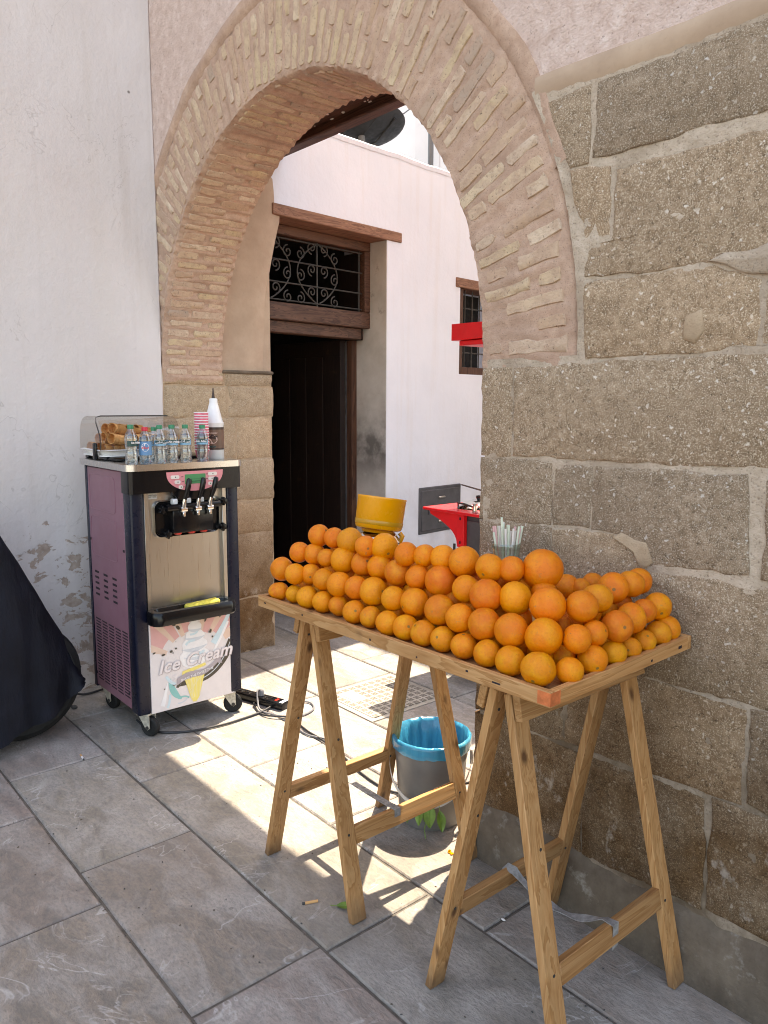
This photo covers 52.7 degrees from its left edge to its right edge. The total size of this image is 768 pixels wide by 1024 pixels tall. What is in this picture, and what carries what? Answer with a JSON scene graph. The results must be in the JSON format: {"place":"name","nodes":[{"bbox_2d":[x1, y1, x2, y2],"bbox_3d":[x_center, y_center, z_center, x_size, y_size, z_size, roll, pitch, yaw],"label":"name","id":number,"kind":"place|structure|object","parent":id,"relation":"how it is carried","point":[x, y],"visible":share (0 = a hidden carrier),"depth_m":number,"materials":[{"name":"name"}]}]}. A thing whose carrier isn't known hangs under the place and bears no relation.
{"place":"outdoors","nodes":[
{"label":"outdoors","id":0,"kind":"place"},
{"bbox_2d":[339,109,404,145],"bbox_3d":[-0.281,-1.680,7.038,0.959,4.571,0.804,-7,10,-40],"label":"satellite dish","id":1,"kind":"object","parent":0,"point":[383,129],"visible":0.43,"depth_m":6.78,"materials":[{"name":"paint"}]},
{"bbox_2d":[0,578,750,1023],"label":"pavement","id":2,"kind":"structure","parent":0,"point":[68,954],"depth_m":2.54,"materials":[{"name":"tile"}]},
{"bbox_2d":[0,536,85,748],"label":"covered scooter","id":3,"kind":"object","parent":2,"relation":"on","point":[42,681],"visible":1,"depth_m":3.58,"materials":[{"name":"black fabric"}]},
{"bbox_2d":[0,0,163,689],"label":"white wall","id":4,"kind":"structure","parent":2,"relation":"on","point":[80,336],"depth_m":4.08,"materials":[{"name":"paint"}]},
{"bbox_2d":[79,451,241,735],"bbox_3d":[-1.111,0.380,3.969,0.601,1.335,0.705,-7,10,-40],"label":"ice cream machine","id":5,"kind":"object","parent":2,"relation":"on","point":[163,543],"visible":0.99,"depth_m":3.77,"materials":[{"name":"purple metal"}]},
{"bbox_2d":[80,415,178,460],"bbox_3d":[-1.302,-0.387,3.963,0.437,0.216,0.324,-7,10,-40],"label":"cone case","id":6,"kind":"object","parent":5,"relation":"on","point":[94,452],"visible":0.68,"depth_m":3.78,"materials":[{"name":"clear plastic"}]},
{"bbox_2d":[124,425,139,464],"bbox_3d":[-1.140,-0.303,3.495,0.059,0.182,0.057,5,9,31],"label":"water bottle","id":7,"kind":"object","parent":5,"relation":"on","point":[131,443],"visible":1,"depth_m":3.48,"materials":[{"name":"clear plastic"}]},
{"bbox_2d":[138,427,151,463],"bbox_3d":[-1.087,-0.302,3.532,0.058,0.170,0.064,-7,10,-40],"label":"water bottle","id":8,"kind":"object","parent":5,"relation":"on","point":[145,449],"visible":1,"depth_m":3.52,"materials":[{"name":"clear plastic"}]},
{"bbox_2d":[153,425,165,462],"bbox_3d":[-1.038,-0.314,3.590,0.059,0.178,0.059,-5,9,-32],"label":"water bottle","id":9,"kind":"object","parent":5,"relation":"on","point":[159,443],"visible":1,"depth_m":3.57,"materials":[{"name":"clear plastic"}]},
{"bbox_2d":[166,425,178,461],"bbox_3d":[-0.998,-0.322,3.648,0.057,0.178,0.059,-4,9,-30],"label":"water bottle","id":10,"kind":"object","parent":5,"relation":"on","point":[172,441],"visible":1,"depth_m":3.63,"materials":[{"name":"clear plastic"}]},
{"bbox_2d":[179,424,191,461],"bbox_3d":[-0.944,-0.327,3.685,0.059,0.178,0.059,0,8,-3],"label":"water bottle","id":11,"kind":"object","parent":5,"relation":"on","point":[185,446],"visible":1,"depth_m":3.67,"materials":[{"name":"clear plastic"}]},
{"bbox_2d":[196,425,207,460],"bbox_3d":[-0.877,-0.334,3.744,0.057,0.176,0.059,0,8,-3],"label":"water bottle","id":12,"kind":"object","parent":5,"relation":"on","point":[202,444],"visible":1,"depth_m":3.73,"materials":[{"name":"clear plastic"}]},
{"bbox_2d":[207,388,223,458],"bbox_3d":[-0.852,-0.442,3.886,0.097,0.352,0.103,-7,10,-40],"label":"syrup bottle","id":13,"kind":"object","parent":5,"relation":"on","point":[216,434],"visible":0.84,"depth_m":3.86,"materials":[{"name":"white plastic"}]},
{"bbox_2d":[136,706,271,733],"bbox_3d":[-0.884,1.047,3.904,0.691,0.035,0.181,-3,8,-20],"label":"cable","id":14,"kind":"object","parent":2,"relation":"on","point":[200,729],"visible":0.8,"depth_m":3.85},
{"bbox_2d":[236,688,287,710],"bbox_3d":[-0.675,1.004,4.178,0.370,0.044,0.060,5,9,32],"label":"power strip","id":15,"kind":"object","parent":2,"relation":"on","point":[277,703],"visible":0.77,"depth_m":4.13,"materials":[{"name":"black plastic"}]},
{"bbox_2d":[265,619,476,924],"bbox_3d":[-0.043,0.758,2.702,0.569,0.945,0.512,-7,10,-40],"label":"trestle","id":16,"kind":"object","parent":2,"relation":"on","point":[314,640],"visible":0.88,"depth_m":2.60,"materials":[{"name":"brown wood"}]},
{"bbox_2d":[258,593,690,708],"bbox_3d":[0.210,0.318,2.294,0.664,0.036,1.158,-7,10,-40],"label":"fruit tray","id":17,"kind":"object","parent":16,"relation":"on","point":[556,691],"visible":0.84,"depth_m":1.92,"materials":[{"name":"brown wood"}]},
{"bbox_2d":[276,582,287,599],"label":"orange","id":18,"kind":"object","parent":17,"relation":"on","point":[281,588],"visible":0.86,"depth_m":2.48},
{"bbox_2d":[270,557,291,580],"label":"orange","id":19,"kind":"object","parent":18,"relation":"on","point":[279,566],"visible":0.72,"depth_m":2.50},
{"bbox_2d":[289,542,307,562],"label":"orange","id":20,"kind":"object","parent":19,"relation":"on","point":[297,552],"visible":0.84,"depth_m":2.48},
{"bbox_2d":[285,585,300,602],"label":"orange","id":21,"kind":"object","parent":17,"relation":"on","point":[291,592],"visible":0.63,"depth_m":2.44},
{"bbox_2d":[285,563,302,584],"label":"orange","id":22,"kind":"object","parent":21,"relation":"on","point":[294,574],"visible":0.95,"depth_m":2.43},
{"bbox_2d":[296,586,316,608],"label":"orange","id":23,"kind":"object","parent":17,"relation":"on","point":[304,595],"visible":0.84,"depth_m":2.37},
{"bbox_2d":[312,591,331,612],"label":"orange","id":24,"kind":"object","parent":17,"relation":"on","point":[320,600],"visible":0.84,"depth_m":2.33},
{"bbox_2d":[313,568,331,590],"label":"orange","id":25,"kind":"object","parent":24,"relation":"on","point":[321,576],"visible":0.82,"depth_m":2.35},
{"bbox_2d":[328,596,347,615],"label":"orange","id":26,"kind":"object","parent":17,"relation":"on","point":[336,604],"visible":0.83,"depth_m":2.29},
{"bbox_2d":[326,572,349,595],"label":"orange","id":27,"kind":"object","parent":26,"relation":"on","point":[336,581],"visible":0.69,"depth_m":2.29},
{"bbox_2d":[342,600,364,623],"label":"orange","id":28,"kind":"object","parent":17,"relation":"on","point":[352,610],"visible":0.88,"depth_m":2.21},
{"bbox_2d":[344,576,364,599],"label":"orange","id":29,"kind":"object","parent":28,"relation":"on","point":[352,586],"visible":0.73,"depth_m":2.25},
{"bbox_2d":[359,606,380,627],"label":"orange","id":30,"kind":"object","parent":17,"relation":"on","point":[368,615],"visible":0.8,"depth_m":2.17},
{"bbox_2d":[359,577,386,605],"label":"orange","id":31,"kind":"object","parent":30,"relation":"on","point":[372,589],"visible":0.83,"depth_m":2.20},
{"bbox_2d":[355,494,406,543],"bbox_3d":[-0.015,0.098,2.662,0.191,0.328,0.176,-7,10,-40],"label":"citrus juicer","id":32,"kind":"object","parent":17,"relation":"on","point":[375,516],"visible":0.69,"depth_m":2.58,"materials":[{"name":"yellow plastic"}]},
{"bbox_2d":[375,610,397,635],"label":"orange","id":33,"kind":"object","parent":17,"relation":"on","point":[384,621],"visible":0.81,"depth_m":2.09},
{"bbox_2d":[381,586,403,610],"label":"orange","id":34,"kind":"object","parent":33,"relation":"on","point":[390,597],"visible":0.91,"depth_m":2.12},
{"bbox_2d":[393,609,403,615],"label":"orange","id":35,"kind":"object","parent":17,"relation":"on","point":[399,612],"visible":0.06,"depth_m":2.20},
{"bbox_2d":[386,581,405,589],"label":"orange","id":36,"kind":"object","parent":35,"relation":"on","point":[388,584],"visible":0.05,"depth_m":2.24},
{"bbox_2d":[384,559,409,585],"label":"orange","id":37,"kind":"object","parent":36,"relation":"on","point":[394,572],"visible":0.69,"depth_m":2.18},
{"bbox_2d":[394,542,415,566],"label":"orange","id":38,"kind":"object","parent":37,"relation":"on","point":[403,553],"visible":0.86,"depth_m":2.16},
{"bbox_2d":[392,614,416,640],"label":"orange","id":39,"kind":"object","parent":17,"relation":"on","point":[402,625],"visible":0.84,"depth_m":2.05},
{"bbox_2d":[400,588,428,616],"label":"orange","id":40,"kind":"object","parent":39,"relation":"on","point":[413,601],"visible":0.88,"depth_m":2.08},
{"bbox_2d":[405,565,427,588],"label":"orange","id":41,"kind":"object","parent":40,"relation":"on","point":[415,576],"visible":0.77,"depth_m":2.13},
{"bbox_2d":[413,544,433,566],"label":"orange","id":42,"kind":"object","parent":41,"relation":"on","point":[421,555],"visible":0.84,"depth_m":2.14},
{"bbox_2d":[410,620,435,646],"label":"orange","id":43,"kind":"object","parent":17,"relation":"on","point":[421,631],"visible":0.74,"depth_m":2.00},
{"bbox_2d":[424,594,453,625],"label":"orange","id":44,"kind":"object","parent":43,"relation":"on","point":[437,607],"visible":0.82,"depth_m":2.00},
{"bbox_2d":[430,626,454,651],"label":"orange","id":45,"kind":"object","parent":17,"relation":"on","point":[441,637],"visible":0.85,"depth_m":1.96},
{"bbox_2d":[450,633,476,658],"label":"orange","id":46,"kind":"object","parent":17,"relation":"on","point":[462,645],"visible":0.95,"depth_m":1.90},
{"bbox_2d":[445,603,472,632],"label":"orange","id":47,"kind":"object","parent":46,"relation":"on","point":[457,616],"visible":0.85,"depth_m":1.93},
{"bbox_2d":[473,639,499,666],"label":"orange","id":48,"kind":"object","parent":17,"relation":"on","point":[485,651],"visible":0.88,"depth_m":1.84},
{"bbox_2d":[468,607,498,639],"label":"orange","id":49,"kind":"object","parent":48,"relation":"on","point":[482,622],"visible":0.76,"depth_m":1.88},
{"bbox_2d":[469,579,500,610],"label":"orange","id":50,"kind":"object","parent":49,"relation":"on","point":[485,593],"visible":0.83,"depth_m":1.92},
{"bbox_2d":[475,553,501,580],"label":"orange","id":51,"kind":"object","parent":50,"relation":"on","point":[487,565],"visible":0.81,"depth_m":1.98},
{"bbox_2d":[495,645,524,676],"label":"orange","id":52,"kind":"object","parent":17,"relation":"on","point":[508,659],"visible":0.92,"depth_m":1.78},
{"bbox_2d":[494,613,527,646],"bbox_3d":[0.304,0.283,1.851,0.078,0.084,0.084,-8,13,-23],"label":"orange","id":53,"kind":"object","parent":52,"relation":"on","point":[510,628],"visible":0.85,"depth_m":1.82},
{"bbox_2d":[518,643,527,655],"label":"orange","id":54,"kind":"object","parent":17,"relation":"on","point":[523,647],"visible":0.09,"depth_m":1.89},
{"bbox_2d":[505,609,531,625],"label":"orange","id":55,"kind":"object","parent":54,"relation":"on","point":[527,615],"visible":0.16,"depth_m":1.92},
{"bbox_2d":[500,581,531,614],"bbox_3d":[0.326,0.214,1.926,0.084,0.084,0.076,12,-43,-41],"label":"orange","id":56,"kind":"object","parent":55,"relation":"on","point":[515,596],"visible":0.94,"depth_m":1.90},
{"bbox_2d":[520,652,555,686],"bbox_3d":[0.347,0.352,1.742,0.081,0.080,0.073,28,52,10],"label":"orange","id":57,"kind":"object","parent":17,"relation":"on","point":[538,668],"visible":0.95,"depth_m":1.71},
{"bbox_2d":[556,657,583,682],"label":"orange","id":58,"kind":"object","parent":17,"relation":"on","point":[569,669],"visible":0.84,"depth_m":1.73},
{"bbox_2d":[577,644,607,673],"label":"orange","id":59,"kind":"object","parent":17,"relation":"on","point":[593,658],"visible":0.78,"depth_m":1.79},
{"bbox_2d":[563,624,591,653],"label":"orange","id":60,"kind":"object","parent":59,"relation":"on","point":[577,638],"visible":1,"depth_m":1.76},
{"bbox_2d":[584,620,607,645],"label":"orange","id":61,"kind":"object","parent":59,"relation":"on","point":[597,629],"visible":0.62,"depth_m":1.81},
{"bbox_2d":[566,590,598,622],"bbox_3d":[0.473,0.225,1.850,0.078,0.078,0.071,-40,-5,-14],"label":"orange","id":62,"kind":"object","parent":61,"relation":"on","point":[582,606],"visible":0.99,"depth_m":1.82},
{"bbox_2d":[602,641,627,664],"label":"orange","id":63,"kind":"object","parent":17,"relation":"on","point":[616,652],"visible":0.76,"depth_m":1.86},
{"bbox_2d":[601,610,633,641],"bbox_3d":[0.568,0.279,1.891,0.079,0.078,0.072,9,-6,-13],"label":"orange","id":64,"kind":"object","parent":63,"relation":"on","point":[619,624],"visible":0.88,"depth_m":1.86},
{"bbox_2d":[584,584,613,612],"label":"orange","id":65,"kind":"object","parent":64,"relation":"on","point":[602,594],"visible":0.74,"depth_m":1.90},
{"bbox_2d":[633,630,656,651],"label":"orange","id":66,"kind":"object","parent":17,"relation":"on","point":[646,639],"visible":0.7,"depth_m":1.96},
{"bbox_2d":[618,602,646,633],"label":"orange","id":67,"kind":"object","parent":66,"relation":"on","point":[635,612],"visible":0.6,"depth_m":1.94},
{"bbox_2d":[646,621,671,644],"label":"orange","id":68,"kind":"object","parent":17,"relation":"on","point":[661,631],"visible":0.71,"depth_m":2.02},
{"bbox_2d":[635,599,656,622],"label":"orange","id":69,"kind":"object","parent":68,"relation":"on","point":[648,607],"visible":0.48,"depth_m":2.01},
{"bbox_2d":[655,615,680,639],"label":"orange","id":70,"kind":"object","parent":17,"relation":"on","point":[673,623],"visible":0.47,"depth_m":2.05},
{"bbox_2d":[645,592,671,619],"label":"orange","id":71,"kind":"object","parent":70,"relation":"on","point":[662,602],"visible":0.71,"depth_m":2.05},
{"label":"orange","id":72,"kind":"object","parent":17,"relation":"in","visible":0},
{"bbox_2d":[518,577,531,591],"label":"orange","id":73,"kind":"object","parent":72,"relation":"on","point":[522,580],"visible":0.09,"depth_m":1.99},
{"bbox_2d":[500,556,524,581],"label":"orange","id":74,"kind":"object","parent":73,"relation":"on","point":[512,568],"visible":0.9,"depth_m":1.96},
{"label":"orange","id":75,"kind":"object","parent":17,"relation":"in","visible":0},
{"bbox_2d":[531,583,556,594],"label":"orange","id":76,"kind":"object","parent":75,"relation":"on","point":[535,587],"visible":0.22,"depth_m":1.95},
{"bbox_2d":[523,549,563,586],"bbox_3d":[0.407,0.147,1.987,0.106,0.106,0.095,-9,-32,23],"label":"orange","id":77,"kind":"object","parent":76,"relation":"on","point":[543,566],"visible":0.83,"depth_m":1.95,"materials":[{"name":"food"}]},
{"bbox_2d":[317,673,434,722],"bbox_3d":[-0.010,1.027,4.291,0.540,0.034,0.480,-7,10,-40],"label":"access cover","id":78,"kind":"object","parent":2,"relation":"on","point":[370,700],"visible":0.73,"depth_m":4.25,"materials":[{"name":"metal"}]},
{"bbox_2d":[269,134,484,586],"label":"courtyard wall","id":79,"kind":"structure","parent":2,"relation":"on","point":[376,382],"depth_m":5.94,"materials":[{"name":"paint"}]},
{"bbox_2d":[274,340,344,586],"bbox_3d":[-0.602,-0.314,6.256,0.800,2.060,0.064,8,11,43],"label":"door leaf","id":80,"kind":"structure","parent":79,"relation":"in","point":[310,377],"depth_m":6.17,"materials":[{"name":"brown wood"}]},
{"bbox_2d":[418,483,460,534],"bbox_3d":[0.447,-0.029,6.329,0.080,0.375,0.530,8,11,43],"label":"meter cupboard","id":81,"kind":"object","parent":79,"relation":"attached to","point":[428,522],"visible":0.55,"depth_m":6.24,"materials":[{"name":"grey paint"}]},
{"bbox_2d":[451,321,482,346],"bbox_3d":[0.751,-0.568,4.591,0.350,1.088,0.660,-7,10,-40],"label":"red canopy","id":82,"kind":"object","parent":79,"relation":"attached to","point":[470,334],"visible":0.13,"depth_m":4.58,"materials":[{"name":"fabric"}]},
{"bbox_2d":[459,288,482,374],"bbox_3d":[0.792,-1.507,6.584,0.120,0.684,0.686,8,11,43],"label":"window frame","id":83,"kind":"structure","parent":79,"relation":"in","point":[462,370],"depth_m":6.37,"materials":[{"name":"brown wood"}]},
{"bbox_2d":[378,105,447,170],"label":"house","id":84,"kind":"structure","parent":2,"relation":"on","point":[410,140],"depth_m":8.89,"materials":[{"name":"paint"}]},
{"bbox_2d":[407,807,445,838],"bbox_3d":[0.154,1.132,2.865,0.152,0.157,0.034,5,9,29],"label":"leafy sprig","id":85,"kind":"object","parent":2,"relation":"on","point":[429,816],"visible":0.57,"depth_m":2.85,"materials":[{"name":"green plant"}]},
{"bbox_2d":[390,717,473,830],"bbox_3d":[0.184,1.020,3.017,0.313,0.344,0.316,-7,10,-40],"label":"bucket","id":86,"kind":"object","parent":2,"relation":"on","point":[421,764],"visible":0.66,"depth_m":2.93,"materials":[{"name":"grey plastic"}]},
{"bbox_2d":[148,0,767,1023],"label":"gate wall","id":87,"kind":"structure","parent":2,"relation":"on","point":[606,162],"depth_m":2.29,"materials":[{"name":"stone"}]},
{"bbox_2d":[466,516,480,556],"bbox_3d":[0.761,0.498,4.531,0.398,0.962,0.525,-7,10,-40],"label":"dark cabinet","id":88,"kind":"object","parent":2,"relation":"on","point":[473,532],"visible":0.03,"depth_m":4.46,"materials":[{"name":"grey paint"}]},
{"bbox_2d":[423,502,479,546],"bbox_3d":[0.618,0.097,4.535,0.360,0.210,0.765,-7,10,-40],"label":"red shelf","id":89,"kind":"object","parent":88,"relation":"attached to","point":[452,517],"visible":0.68,"depth_m":4.54,"materials":[{"name":"metal"}]},
{"bbox_2d":[425,668,683,1023],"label":"trestle","id":90,"kind":"object","parent":2,"relation":"on","point":[556,972],"visible":0.89,"depth_m":2.04,"materials":[{"name":"brown wood"}]},
{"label":"orange","id":91,"kind":"object","parent":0,"visible":0},
{"bbox_2d":[303,564,319,584],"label":"orange","id":92,"kind":"object","parent":91,"relation":"on","point":[309,570],"visible":0.75,"depth_m":2.43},
{"bbox_2d":[304,544,323,564],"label":"orange","id":93,"kind":"object","parent":92,"relation":"on","point":[312,551],"visible":0.66,"depth_m":2.45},
{"bbox_2d":[308,524,327,545],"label":"orange","id":94,"kind":"object","parent":93,"relation":"on","point":[316,533],"visible":0.77,"depth_m":2.45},
{"label":"orange","id":95,"kind":"object","parent":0,"visible":0},
{"bbox_2d":[346,570,353,576],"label":"orange","id":96,"kind":"object","parent":95,"relation":"on","point":[350,573],"visible":0.04,"depth_m":2.39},
{"bbox_2d":[330,548,354,572],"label":"orange","id":97,"kind":"object","parent":96,"relation":"on","point":[340,559],"visible":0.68,"depth_m":2.35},
{"bbox_2d":[337,527,361,552],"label":"orange","id":98,"kind":"object","parent":97,"relation":"on","point":[347,538],"visible":0.66,"depth_m":2.36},
{"label":"orange","id":99,"kind":"object","parent":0,"visible":0},
{"bbox_2d":[353,573,370,578],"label":"orange","id":100,"kind":"object","parent":99,"relation":"on","point":[364,577],"visible":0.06,"depth_m":2.34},
{"bbox_2d":[351,553,372,575],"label":"orange","id":101,"kind":"object","parent":100,"relation":"on","point":[358,564],"visible":0.63,"depth_m":2.30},
{"bbox_2d":[355,535,372,556],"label":"orange","id":102,"kind":"object","parent":101,"relation":"on","point":[363,546],"visible":0.97,"depth_m":2.27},
{"label":"orange","id":103,"kind":"object","parent":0,"visible":0},
{"bbox_2d":[446,592,460,603],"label":"orange","id":104,"kind":"object","parent":103,"relation":"on","point":[450,595],"visible":0.08,"depth_m":2.07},
{"bbox_2d":[425,565,455,594],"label":"orange","id":105,"kind":"object","parent":104,"relation":"on","point":[439,579],"visible":0.81,"depth_m":2.08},
{"bbox_2d":[430,545,453,566],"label":"orange","id":106,"kind":"object","parent":105,"relation":"on","point":[439,554],"visible":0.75,"depth_m":2.10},
{"bbox_2d":[448,546,478,576],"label":"orange","id":107,"kind":"object","parent":105,"relation":"on","point":[462,560],"visible":0.88,"depth_m":2.04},
{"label":"orange","id":108,"kind":"object","parent":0,"visible":0},
{"bbox_2d":[461,602,475,610],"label":"orange","id":109,"kind":"object","parent":108,"relation":"on","point":[470,606],"visible":0.02,"depth_m":2.02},
{"bbox_2d":[452,575,476,602],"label":"orange","id":110,"kind":"object","parent":109,"relation":"on","point":[462,585],"visible":0.74,"depth_m":2.00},
{"label":"orange","id":111,"kind":"object","parent":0,"visible":0},
{"bbox_2d":[600,603,617,619],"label":"orange","id":112,"kind":"object","parent":111,"relation":"on","point":[613,607],"visible":0.09,"depth_m":2.02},
{"bbox_2d":[598,572,628,603],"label":"orange","id":113,"kind":"object","parent":112,"relation":"on","point":[616,584],"visible":0.67,"depth_m":2.01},
{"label":"orange","id":114,"kind":"object","parent":111,"relation":"on","visible":0},
{"bbox_2d":[556,574,575,598],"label":"orange","id":115,"kind":"object","parent":114,"relation":"on","point":[564,585],"visible":0.56,"depth_m":2.12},
{"label":"orange","id":116,"kind":"object","parent":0,"visible":0},
{"bbox_2d":[617,597,632,608],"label":"orange","id":117,"kind":"object","parent":116,"relation":"on","point":[625,600],"visible":0.11,"depth_m":2.07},
{"bbox_2d":[621,571,644,596],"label":"orange","id":118,"kind":"object","parent":117,"relation":"on","point":[636,581],"visible":0.66,"depth_m":2.05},
{"label":"orange","id":119,"kind":"object","parent":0,"visible":0},
{"bbox_2d":[524,617,562,654],"bbox_3d":[0.372,0.290,1.804,0.084,0.090,0.090,47,21,25],"label":"orange","id":120,"kind":"object","parent":119,"relation":"on","point":[544,634],"visible":0.98,"depth_m":1.77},
{"bbox_2d":[529,587,565,621],"bbox_3d":[0.392,0.224,1.857,0.088,0.088,0.080,-29,-36,30],"label":"orange","id":121,"kind":"object","parent":120,"relation":"on","point":[548,602],"visible":0.9,"depth_m":1.83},
{"label":"orange","id":122,"kind":"object","parent":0,"visible":0},
{"bbox_2d":[367,555,389,579],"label":"orange","id":123,"kind":"object","parent":122,"relation":"on","point":[376,565],"visible":0.62,"depth_m":2.25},
{"bbox_2d":[372,533,397,558],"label":"orange","id":124,"kind":"object","parent":123,"relation":"on","point":[384,544],"visible":0.9,"depth_m":2.26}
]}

